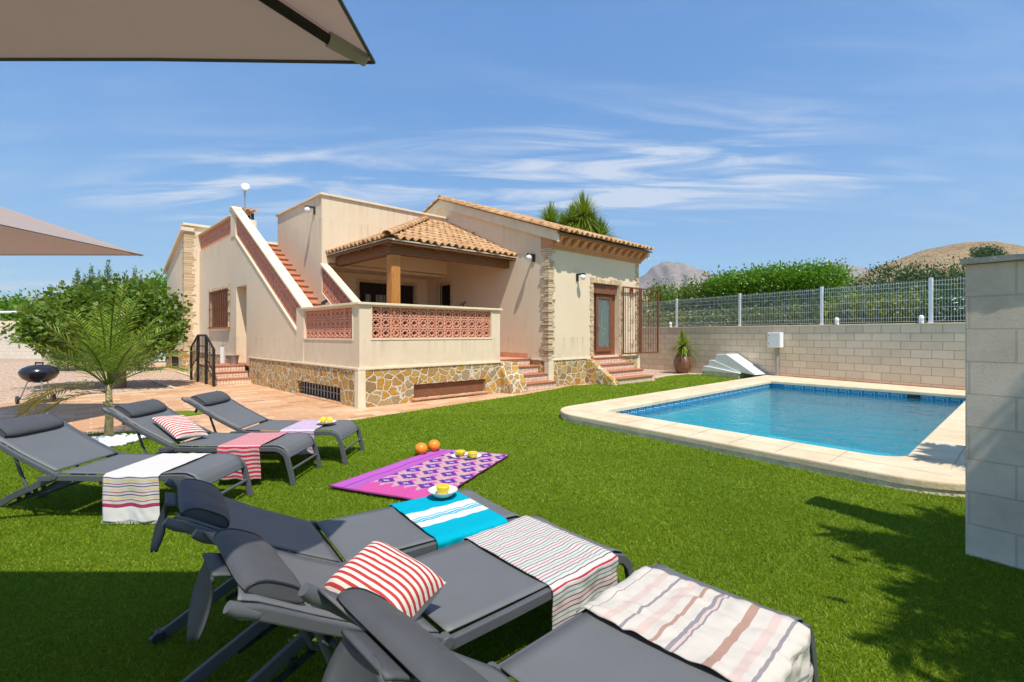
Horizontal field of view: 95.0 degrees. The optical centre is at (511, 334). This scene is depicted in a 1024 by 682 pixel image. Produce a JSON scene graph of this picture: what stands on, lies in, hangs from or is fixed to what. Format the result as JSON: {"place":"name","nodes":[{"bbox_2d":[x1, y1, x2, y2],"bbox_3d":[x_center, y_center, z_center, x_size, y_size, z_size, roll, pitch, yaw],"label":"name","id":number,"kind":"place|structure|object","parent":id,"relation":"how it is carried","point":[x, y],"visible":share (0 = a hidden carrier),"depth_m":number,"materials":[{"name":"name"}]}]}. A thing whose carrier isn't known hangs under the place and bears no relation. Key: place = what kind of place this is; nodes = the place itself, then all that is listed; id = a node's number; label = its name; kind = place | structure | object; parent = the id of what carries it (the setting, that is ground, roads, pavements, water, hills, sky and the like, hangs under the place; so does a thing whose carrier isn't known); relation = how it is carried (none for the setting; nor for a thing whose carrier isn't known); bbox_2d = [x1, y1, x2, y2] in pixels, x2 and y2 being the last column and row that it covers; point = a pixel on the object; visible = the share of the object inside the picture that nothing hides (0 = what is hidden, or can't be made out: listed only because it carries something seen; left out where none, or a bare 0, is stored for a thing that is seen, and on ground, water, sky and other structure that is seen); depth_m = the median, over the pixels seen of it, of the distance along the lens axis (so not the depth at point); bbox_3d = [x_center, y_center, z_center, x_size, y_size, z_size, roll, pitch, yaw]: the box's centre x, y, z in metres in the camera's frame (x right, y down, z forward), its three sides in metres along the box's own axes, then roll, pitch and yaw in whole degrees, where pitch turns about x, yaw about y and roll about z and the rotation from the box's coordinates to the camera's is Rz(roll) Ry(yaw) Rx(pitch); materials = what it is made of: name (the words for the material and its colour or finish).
{"place":"outdoors","nodes":[
{"label":"outdoors","id":0,"kind":"place"},
{"bbox_2d":[41,348,69,368],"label":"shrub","id":1,"kind":"object","parent":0,"point":[51,363],"visible":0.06,"depth_m":17.98,"materials":[{"name":"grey plant"}]},
{"bbox_2d":[0,321,142,359],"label":"boundary wall","id":2,"kind":"structure","parent":0,"point":[11,351],"depth_m":26.07,"materials":[{"name":"white paint"}]},
{"bbox_2d":[0,363,587,441],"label":"patio","id":3,"kind":"structure","parent":0,"point":[86,415],"depth_m":9.05,"materials":[{"name":"tile"}]},
{"bbox_2d":[15,362,59,403],"bbox_3d":[-9.390,0.963,9.329,0.671,0.820,0.599,0,0,35],"label":"barbecue","id":4,"kind":"object","parent":3,"relation":"on","point":[41,374],"visible":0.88,"depth_m":9.21,"materials":[{"name":"black metal"}]},
{"bbox_2d":[0,206,143,255],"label":"parasol","id":5,"kind":"object","parent":3,"relation":"on","point":[22,234],"visible":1,"depth_m":7.54,"materials":[{"name":"beige fabric"}]},
{"bbox_2d":[175,411,202,415],"bbox_3d":[-5.780,1.366,8.100,0.920,0.001,0.600,0,0,0],"label":"turf patch","id":6,"kind":"object","parent":3,"relation":"on","point":[185,413],"visible":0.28,"depth_m":8.19,"materials":[{"name":"green plant"}]},
{"bbox_2d":[190,334,214,386],"bbox_3d":[-8.740,0.687,13.219,2.634,1.366,0.060,0,0,45],"label":"stair railing","id":7,"kind":"object","parent":3,"relation":"on","point":[205,341],"visible":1,"depth_m":13.05,"materials":[{"name":"black metal"}]},
{"bbox_2d":[2,371,701,403],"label":"kerb","id":8,"kind":"structure","parent":3,"relation":"on","point":[170,386],"depth_m":11.16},
{"bbox_2d":[163,192,658,407],"bbox_3d":[-5.045,-1.577,16.895,18.017,5.934,10.470,0,0,41],"label":"villa","id":9,"kind":"object","parent":3,"relation":"on","point":[392,321],"visible":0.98,"depth_m":12.77,"materials":[{"name":"paint"}]},
{"bbox_2d":[208,288,228,327],"bbox_3d":[-9.700,-0.840,15.616,2.380,1.260,0.164,0,0,45],"label":"window","id":10,"kind":"structure","parent":9,"relation":"in","point":[220,304],"depth_m":15.57,"materials":[{"name":"brown wood"}]},
{"bbox_2d":[220,342,225,363],"bbox_3d":[-8.575,0.559,13.973,0.182,0.633,0.117,0,0,0],"label":"tap post","id":11,"kind":"object","parent":9,"relation":"on","point":[222,354],"visible":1,"depth_m":13.93,"materials":[{"name":"white paint"}]},
{"bbox_2d":[228,355,238,363],"bbox_3d":[-8.092,0.743,13.646,0.300,0.260,0.300,0,0,0],"label":"bucket","id":12,"kind":"object","parent":9,"relation":"on","point":[233,359],"visible":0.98,"depth_m":13.55,"materials":[{"name":"beige ceramic"}]},
{"bbox_2d":[241,183,249,213],"bbox_3d":[-8.702,-3.931,15.338,0.253,2.003,0.148,0,0,0],"label":"lamp","id":13,"kind":"object","parent":9,"relation":"attached to","point":[245,187],"visible":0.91,"depth_m":15.35,"materials":[{"name":"white glass"}]},
{"bbox_2d":[246,288,246,361],"bbox_3d":[-7.815,-0.278,14.116,1.012,2.305,0.040,0,0,45],"label":"side door","id":14,"kind":"structure","parent":9,"relation":"in","point":[246,288],"depth_m":14.43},
{"bbox_2d":[304,205,314,214],"bbox_3d":[-5.480,-3.370,12.718,0.279,0.200,0.153,0,0,-34],"label":"wall lamp","id":15,"kind":"object","parent":9,"relation":"attached to","point":[307,209],"visible":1,"depth_m":12.67,"materials":[{"name":"white glass"}]},
{"bbox_2d":[359,282,412,337],"bbox_3d":[-4.012,-0.595,15.054,1.927,2.030,0.140,0,0,-42],"label":"window","id":16,"kind":"structure","parent":9,"relation":"in","point":[369,292],"depth_m":14.90,"materials":[{"name":"black glass"}]},
{"bbox_2d":[440,285,449,315],"bbox_3d":[-2.131,-0.990,15.342,0.641,1.220,0.140,0,0,45],"label":"window","id":17,"kind":"structure","parent":9,"relation":"in","point":[445,289],"depth_m":15.43,"materials":[{"name":"black glass"}]},
{"bbox_2d":[526,253,534,261],"bbox_3d":[0.494,-2.030,12.419,0.279,0.200,0.153,0,0,-34],"label":"wall lamp","id":18,"kind":"object","parent":9,"relation":"attached to","point":[528,257],"visible":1,"depth_m":12.36,"materials":[{"name":"white glass"}]},
{"bbox_2d":[576,273,585,280],"bbox_3d":[1.878,-1.560,12.816,0.280,0.200,0.154,0,0,35],"label":"wall lamp","id":19,"kind":"object","parent":9,"relation":"attached to","point":[582,277],"visible":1,"depth_m":12.77,"materials":[{"name":"white glass"}]},
{"bbox_2d":[593,284,616,355],"bbox_3d":[2.674,-0.420,13.901,1.234,2.100,0.194,0,0,-42],"label":"glass door","id":20,"kind":"structure","parent":9,"relation":"in","point":[604,295],"depth_m":13.92,"materials":[{"name":"brown wood"}]},
{"bbox_2d":[0,359,689,403],"bbox_3d":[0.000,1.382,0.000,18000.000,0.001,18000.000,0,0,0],"label":"ground","id":21,"kind":"structure","parent":0,"point":[12,384],"depth_m":14.31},
{"bbox_2d":[0,288,43,320],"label":"broadleaf tree","id":22,"kind":"object","parent":21,"relation":"on","point":[6,305],"visible":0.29,"depth_m":39.64,"materials":[{"name":"green plant"}]},
{"bbox_2d":[50,349,79,370],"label":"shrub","id":23,"kind":"object","parent":21,"relation":"on","point":[65,360],"visible":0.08,"depth_m":17.50,"materials":[{"name":"green plant"}]},
{"bbox_2d":[64,268,88,370],"bbox_3d":[-16.611,-0.574,17.930,0.999,3.988,1.030,0,0,-33],"label":"cypress","id":24,"kind":"object","parent":21,"relation":"on","point":[77,279],"visible":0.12,"depth_m":17.86,"materials":[{"name":"green plant"}]},
{"bbox_2d":[74,272,88,369],"bbox_3d":[-16.699,-0.504,18.268,1.009,3.849,1.044,0,0,0],"label":"cypress","id":25,"kind":"object","parent":21,"relation":"on","point":[84,281],"visible":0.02,"depth_m":18.31,"materials":[{"name":"green plant"}]},
{"bbox_2d":[74,263,102,370],"bbox_3d":[-15.786,-0.636,17.613,1.071,4.111,1.030,0,0,0],"label":"cypress","id":26,"kind":"object","parent":21,"relation":"on","point":[89,275],"visible":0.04,"depth_m":17.56,"materials":[{"name":"green plant"}]},
{"bbox_2d":[0,268,197,387],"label":"fig tree","id":27,"kind":"object","parent":21,"relation":"on","point":[155,303],"visible":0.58,"depth_m":11.56,"materials":[{"name":"green plant"}]},
{"bbox_2d":[96,259,113,363],"bbox_3d":[-15.327,-0.735,17.802,1.040,4.309,1.018,0,0,0],"label":"cypress","id":28,"kind":"object","parent":21,"relation":"on","point":[107,270],"visible":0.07,"depth_m":17.78,"materials":[{"name":"green plant"}]},
{"bbox_2d":[128,265,143,370],"bbox_3d":[-14.338,-0.604,17.794,0.993,4.049,1.010,0,0,27],"label":"cypress","id":29,"kind":"object","parent":21,"relation":"on","point":[137,286],"visible":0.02,"depth_m":17.77,"materials":[{"name":"green plant"}]},
{"bbox_2d":[130,273,151,369],"bbox_3d":[-14.258,-0.464,18.003,1.019,3.768,1.019,0,0,0],"label":"cypress","id":30,"kind":"object","parent":21,"relation":"on","point":[140,275],"visible":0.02,"depth_m":17.97,"materials":[{"name":"green plant"}]},
{"bbox_2d":[135,282,162,370],"bbox_3d":[-13.765,-0.346,17.696,1.028,3.532,1.014,0,0,-26],"label":"cypress","id":31,"kind":"object","parent":21,"relation":"on","point":[146,366],"visible":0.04,"depth_m":17.65,"materials":[{"name":"green plant"}]},
{"bbox_2d":[137,268,166,295],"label":"broadleaf tree","id":32,"kind":"object","parent":21,"relation":"on","point":[161,283],"visible":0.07,"depth_m":25.55,"materials":[{"name":"green plant"}]},
{"bbox_2d":[536,188,616,236],"bbox_3d":[2.699,-2.485,20.425,4.345,7.825,2.578,0,0,-13],"label":"yucca tree","id":33,"kind":"object","parent":21,"relation":"on","point":[583,217],"visible":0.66,"depth_m":20.07,"materials":[{"name":"green plant"}]},
{"bbox_2d":[638,305,706,327],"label":"hedge","id":34,"kind":"object","parent":21,"relation":"on","point":[680,316],"visible":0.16,"depth_m":18.32,"materials":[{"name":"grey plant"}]},
{"bbox_2d":[642,271,717,327],"bbox_3d":[6.797,-0.548,19.456,2.316,3.937,4.231,0,0,-30],"label":"broadleaf shrub","id":35,"kind":"object","parent":21,"relation":"on","point":[695,295],"visible":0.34,"depth_m":18.90,"materials":[{"name":"green plant"}]},
{"bbox_2d":[667,328,696,372],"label":"potted plant","id":36,"kind":"object","parent":21,"relation":"on","point":[682,361],"visible":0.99,"depth_m":16.38,"materials":[{"name":"plant"}]},
{"bbox_2d":[683,295,835,326],"bbox_3d":[8.133,0.121,15.646,1.826,2.600,5.005,0,0,-31],"label":"hedge","id":37,"kind":"object","parent":21,"relation":"on","point":[769,319],"visible":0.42,"depth_m":15.21,"materials":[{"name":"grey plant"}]},
{"bbox_2d":[680,297,964,323],"bbox_3d":[8.251,-0.609,14.591,0.146,0.565,8.931,0,0,-30],"label":"blossom","id":38,"kind":"object","parent":37,"relation":"attached to","point":[937,308],"visible":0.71,"depth_m":11.11,"materials":[{"name":"plant"}]},
{"bbox_2d":[560,375,964,496],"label":"swimming pool","id":39,"kind":"structure","parent":21,"relation":"in","point":[932,462],"depth_m":9.33,"materials":[{"name":"tile"}]},
{"bbox_2d":[637,386,961,454],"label":"water","id":40,"kind":"structure","parent":39,"relation":"in","point":[844,399],"depth_m":9.21,"materials":[{"name":"blue liquid"}]},
{"bbox_2d":[698,257,862,325],"bbox_3d":[8.951,-0.617,16.560,2.296,4.074,5.884,0,0,-29],"label":"laurel hedge","id":41,"kind":"object","parent":21,"relation":"on","point":[813,278],"visible":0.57,"depth_m":15.71,"materials":[{"name":"green plant"}]},
{"bbox_2d":[638,322,964,389],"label":"block wall","id":42,"kind":"structure","parent":21,"relation":"on","point":[931,355],"depth_m":12.65,"materials":[{"name":"concrete"}]},
{"bbox_2d":[767,332,782,375],"bbox_3d":[7.901,0.600,14.085,0.188,1.300,0.403,0,0,-31],"label":"meter box","id":43,"kind":"object","parent":42,"relation":"attached to","point":[775,340],"visible":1,"depth_m":14.04,"materials":[{"name":"white paint"}]},
{"bbox_2d":[768,333,779,346],"bbox_3d":[7.826,0.175,14.042,0.008,0.420,0.370,0,0,-30],"label":"door","id":44,"kind":"structure","parent":43,"relation":"in","point":[773,338],"depth_m":14.01,"materials":[{"name":"white paint"}]},
{"bbox_2d":[642,277,964,326],"bbox_3d":[7.708,-0.798,14.817,0.080,1.063,11.846,0,0,-30],"label":"fence","id":45,"kind":"object","parent":42,"relation":"on","point":[822,304],"visible":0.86,"depth_m":13.12,"materials":[{"name":"white metal"}]},
{"bbox_2d":[918,315,923,322],"bbox_3d":[9.743,-0.360,11.173,0.116,0.187,0.113,0,0,0],"label":"garden light","id":46,"kind":"object","parent":42,"relation":"on","point":[921,318],"visible":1,"depth_m":11.13,"materials":[{"name":"white paint"}]},
{"bbox_2d":[830,266,910,317],"bbox_3d":[20.463,-1.246,27.468,5.018,5.438,5.612,0,0,34],"label":"shrub","id":47,"kind":"object","parent":21,"relation":"on","point":[879,290],"visible":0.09,"depth_m":26.77,"materials":[{"name":"green plant"}]},
{"bbox_2d":[810,280,953,324],"bbox_3d":[9.953,0.020,12.849,1.755,2.802,3.162,0,0,-33],"label":"hedge","id":48,"kind":"object","parent":21,"relation":"on","point":[888,312],"visible":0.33,"depth_m":12.54,"materials":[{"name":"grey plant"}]},
{"bbox_2d":[858,255,964,322],"bbox_3d":[24.093,-1.690,28.074,6.980,6.326,5.222,0,0,0],"label":"shrub","id":49,"kind":"object","parent":21,"relation":"on","point":[909,276],"visible":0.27,"depth_m":27.35,"materials":[{"name":"green plant"}]},
{"bbox_2d":[909,283,964,322],"bbox_3d":[11.006,0.095,10.884,1.804,2.652,2.725,0,0,-29],"label":"hedge","id":50,"kind":"object","parent":21,"relation":"on","point":[946,305],"visible":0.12,"depth_m":11.34,"materials":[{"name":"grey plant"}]},
{"bbox_2d":[924,247,1006,318],"bbox_3d":[28.409,-2.042,29.017,7.483,7.030,5.580,0,0,0],"label":"shrub","id":51,"kind":"object","parent":21,"relation":"on","point":[957,268],"visible":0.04,"depth_m":28.93,"materials":[{"name":"green plant"}]},
{"bbox_2d":[968,242,1008,257],"bbox_3d":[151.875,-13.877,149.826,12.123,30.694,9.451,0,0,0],"label":"hill bush","id":52,"kind":"object","parent":21,"relation":"on","point":[989,249],"visible":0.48,"depth_m":148.81,"materials":[{"name":"green plant"}]},
{"bbox_2d":[0,374,1023,681],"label":"lawn","id":53,"kind":"structure","parent":0,"point":[130,676],"depth_m":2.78,"materials":[{"name":"green plant"}]},
{"bbox_2d":[92,433,146,446],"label":"pebbles","id":54,"kind":"object","parent":53,"relation":"on","point":[116,440],"visible":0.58,"depth_m":5.89,"materials":[{"name":"white gravel"}]},
{"bbox_2d":[0,282,197,436],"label":"palm","id":55,"kind":"object","parent":54,"relation":"on","point":[111,357],"visible":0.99,"depth_m":5.95,"materials":[{"name":"green plant"}]},
{"bbox_2d":[0,412,253,506],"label":"sun lounger","id":56,"kind":"object","parent":53,"relation":"on","point":[52,441],"visible":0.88,"depth_m":3.61,"materials":[{"name":"black plastic"}]},
{"bbox_2d":[101,453,210,523],"bbox_3d":[-2.740,1.180,3.681,0.421,0.360,0.653,0,0,0],"label":"towel","id":57,"kind":"object","parent":56,"relation":"on","point":[130,492],"visible":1,"depth_m":3.37,"materials":[{"name":"beige fabric"}]},
{"bbox_2d":[0,0,375,66],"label":"parasol","id":58,"kind":"object","parent":53,"relation":"on","point":[289,31],"visible":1,"depth_m":1.48,"materials":[{"name":"beige fabric"}]},
{"bbox_2d":[99,398,321,485],"bbox_3d":[-2.850,1.020,4.520,1.801,0.738,0.614,0,0,0],"label":"sun lounger","id":59,"kind":"object","parent":53,"relation":"on","point":[139,415],"visible":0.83,"depth_m":4.36,"materials":[{"name":"grey"}]},
{"bbox_2d":[151,415,207,438],"bbox_3d":[-3.160,0.880,4.470,0.400,0.104,0.310,26,3,20],"label":"cushion","id":60,"kind":"object","parent":59,"relation":"on","point":[179,426],"visible":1,"depth_m":4.40,"materials":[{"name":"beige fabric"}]},
{"bbox_2d":[217,432,287,479],"bbox_3d":[-2.470,1.156,4.521,0.430,0.312,0.652,0,0,0],"label":"towel","id":61,"kind":"object","parent":59,"relation":"on","point":[245,447],"visible":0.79,"depth_m":4.21,"materials":[{"name":"red fabric"}]},
{"bbox_2d":[181,390,364,464],"bbox_3d":[-2.630,1.020,5.220,1.801,0.738,0.614,0,0,0],"label":"sun lounger","id":62,"kind":"object","parent":53,"relation":"on","point":[221,406],"visible":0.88,"depth_m":5.13,"materials":[{"name":"grey"}]},
{"bbox_2d":[280,420,324,454],"bbox_3d":[-2.260,1.132,5.222,0.390,0.261,0.650,0,0,0],"label":"towel","id":63,"kind":"object","parent":62,"relation":"on","point":[309,427],"visible":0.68,"depth_m":5.00,"materials":[{"name":"fabric"}]},
{"bbox_2d":[316,420,336,423],"bbox_3d":[-2.070,0.984,5.240,0.214,0.024,0.214,0,0,0],"label":"plate","id":64,"kind":"object","parent":63,"relation":"on","point":[326,422],"visible":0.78,"depth_m":5.23,"materials":[{"name":"white ceramic"}]},
{"bbox_2d":[319,417,326,422],"bbox_3d":[-2.105,0.954,5.240,0.073,0.068,0.067,0,0,0],"label":"lemon","id":65,"kind":"object","parent":64,"relation":"on","point":[323,419],"visible":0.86,"depth_m":5.22,"materials":[{"name":"yellow food"}]},
{"bbox_2d":[149,478,521,681],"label":"sun lounger","id":66,"kind":"object","parent":53,"relation":"on","point":[207,506],"visible":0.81,"depth_m":2.14,"materials":[{"name":"grey"}]},
{"bbox_2d":[389,491,507,549],"bbox_3d":[-0.374,1.129,2.663,0.427,0.266,0.656,0,0,-36],"label":"towel","id":67,"kind":"object","parent":66,"relation":"on","point":[456,517],"visible":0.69,"depth_m":2.58,"materials":[{"name":"blue fabric"}]},
{"bbox_2d":[428,485,457,497],"bbox_3d":[-0.425,0.972,2.885,0.184,0.039,0.184,0,0,0],"label":"plate","id":68,"kind":"object","parent":67,"relation":"on","point":[432,490],"visible":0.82,"depth_m":2.89,"materials":[{"name":"white ceramic"}]},
{"bbox_2d":[436,483,449,493],"bbox_3d":[-0.425,0.953,2.885,0.084,0.054,0.084,0,0,0],"label":"orange half","id":69,"kind":"object","parent":68,"relation":"in","point":[442,488],"visible":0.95,"depth_m":2.86,"materials":[{"name":"food"}]},
{"bbox_2d":[187,515,633,681],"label":"sun lounger","id":70,"kind":"object","parent":53,"relation":"on","point":[480,581],"visible":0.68,"depth_m":1.64,"materials":[{"name":"grey"}]},
{"bbox_2d":[324,541,445,622],"bbox_3d":[-0.455,0.895,1.645,0.344,0.200,0.284,14,23,27],"label":"cushion","id":71,"kind":"object","parent":70,"relation":"on","point":[409,586],"visible":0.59,"depth_m":1.60,"materials":[{"name":"red fabric"}]},
{"bbox_2d":[463,516,618,629],"bbox_3d":[0.116,1.136,2.238,0.418,0.293,0.656,0,0,-41],"label":"towel","id":72,"kind":"object","parent":70,"relation":"on","point":[574,573],"visible":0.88,"depth_m":2.11,"materials":[{"name":"white fabric"}]},
{"bbox_2d":[328,449,508,499],"bbox_3d":[-0.831,1.344,4.671,1.078,0.020,1.617,0,0,22],"label":"picnic mat","id":73,"kind":"object","parent":53,"relation":"on","point":[417,476],"visible":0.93,"depth_m":4.49,"materials":[{"name":"purple fabric"}]},
{"bbox_2d":[415,442,427,454],"bbox_3d":[-1.020,1.283,5.270,0.143,0.137,0.143,0,0,0],"label":"orange","id":74,"kind":"object","parent":73,"relation":"on","point":[421,448],"visible":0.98,"depth_m":5.22,"materials":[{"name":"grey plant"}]},
{"bbox_2d":[428,440,439,450],"bbox_3d":[-0.900,1.283,5.420,0.143,0.137,0.143,0,0,0],"label":"orange","id":75,"kind":"object","parent":73,"relation":"on","point":[433,445],"visible":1,"depth_m":5.37,"materials":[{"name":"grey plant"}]},
{"bbox_2d":[451,452,481,458],"bbox_3d":[-0.500,1.340,5.150,0.344,0.024,0.259,0,0,0],"label":"plate","id":76,"kind":"object","parent":73,"relation":"on","point":[466,453],"visible":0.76,"depth_m":5.16,"materials":[{"name":"white ceramic"}]},
{"bbox_2d":[455,450,464,455],"bbox_3d":[-0.570,1.312,5.180,0.110,0.059,0.110,0,0,0],"label":"orange half","id":77,"kind":"object","parent":76,"relation":"on","point":[460,452],"visible":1,"depth_m":5.14,"materials":[{"name":"food"}]},
{"bbox_2d":[468,451,477,457],"bbox_3d":[-0.430,1.312,5.120,0.110,0.059,0.110,0,0,0],"label":"orange half","id":78,"kind":"object","parent":76,"relation":"on","point":[472,454],"visible":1,"depth_m":5.09,"materials":[{"name":"food"}]},
{"bbox_2d":[298,564,818,681],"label":"sun lounger","id":79,"kind":"object","parent":53,"relation":"on","point":[389,642],"visible":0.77,"depth_m":1.36,"materials":[{"name":"grey"}]},
{"bbox_2d":[576,566,813,681],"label":"towel","id":80,"kind":"object","parent":79,"relation":"on","point":[730,638],"visible":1,"depth_m":1.60,"materials":[{"name":"white fabric"}]},
{"bbox_2d":[702,354,765,377],"bbox_3d":[7.059,1.000,15.014,0.640,0.740,1.868,0,0,-30],"label":"pool cover box","id":81,"kind":"object","parent":53,"relation":"on","point":[731,365],"visible":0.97,"depth_m":14.83,"materials":[{"name":"white paint"}]},
{"bbox_2d":[960,253,1023,570],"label":"garden wall","id":82,"kind":"structure","parent":53,"relation":"on","point":[994,408],"depth_m":2.81,"materials":[{"name":"grey concrete"}]},
{"bbox_2d":[0,0,1023,407],"label":"sky","id":83,"kind":"structure","parent":0,"point":[709,134],"materials":[{"name":"blue"}]},
{"bbox_2d":[638,261,718,319],"bbox_3d":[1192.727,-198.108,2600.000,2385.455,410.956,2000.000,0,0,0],"label":"mountain","id":84,"kind":"structure","parent":0,"point":[668,270],"depth_m":2302.93,"materials":[{"name":"grey stone"}]},
{"bbox_2d":[823,263,869,286],"bbox_3d":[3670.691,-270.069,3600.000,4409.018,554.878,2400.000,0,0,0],"label":"mountain","id":85,"kind":"structure","parent":0,"point":[858,271],"depth_m":3369.51,"materials":[{"name":"grey stone"}]},
{"bbox_2d":[843,241,1023,321],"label":"hill","id":86,"kind":"structure","parent":0,"point":[961,250],"depth_m":302.27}
]}

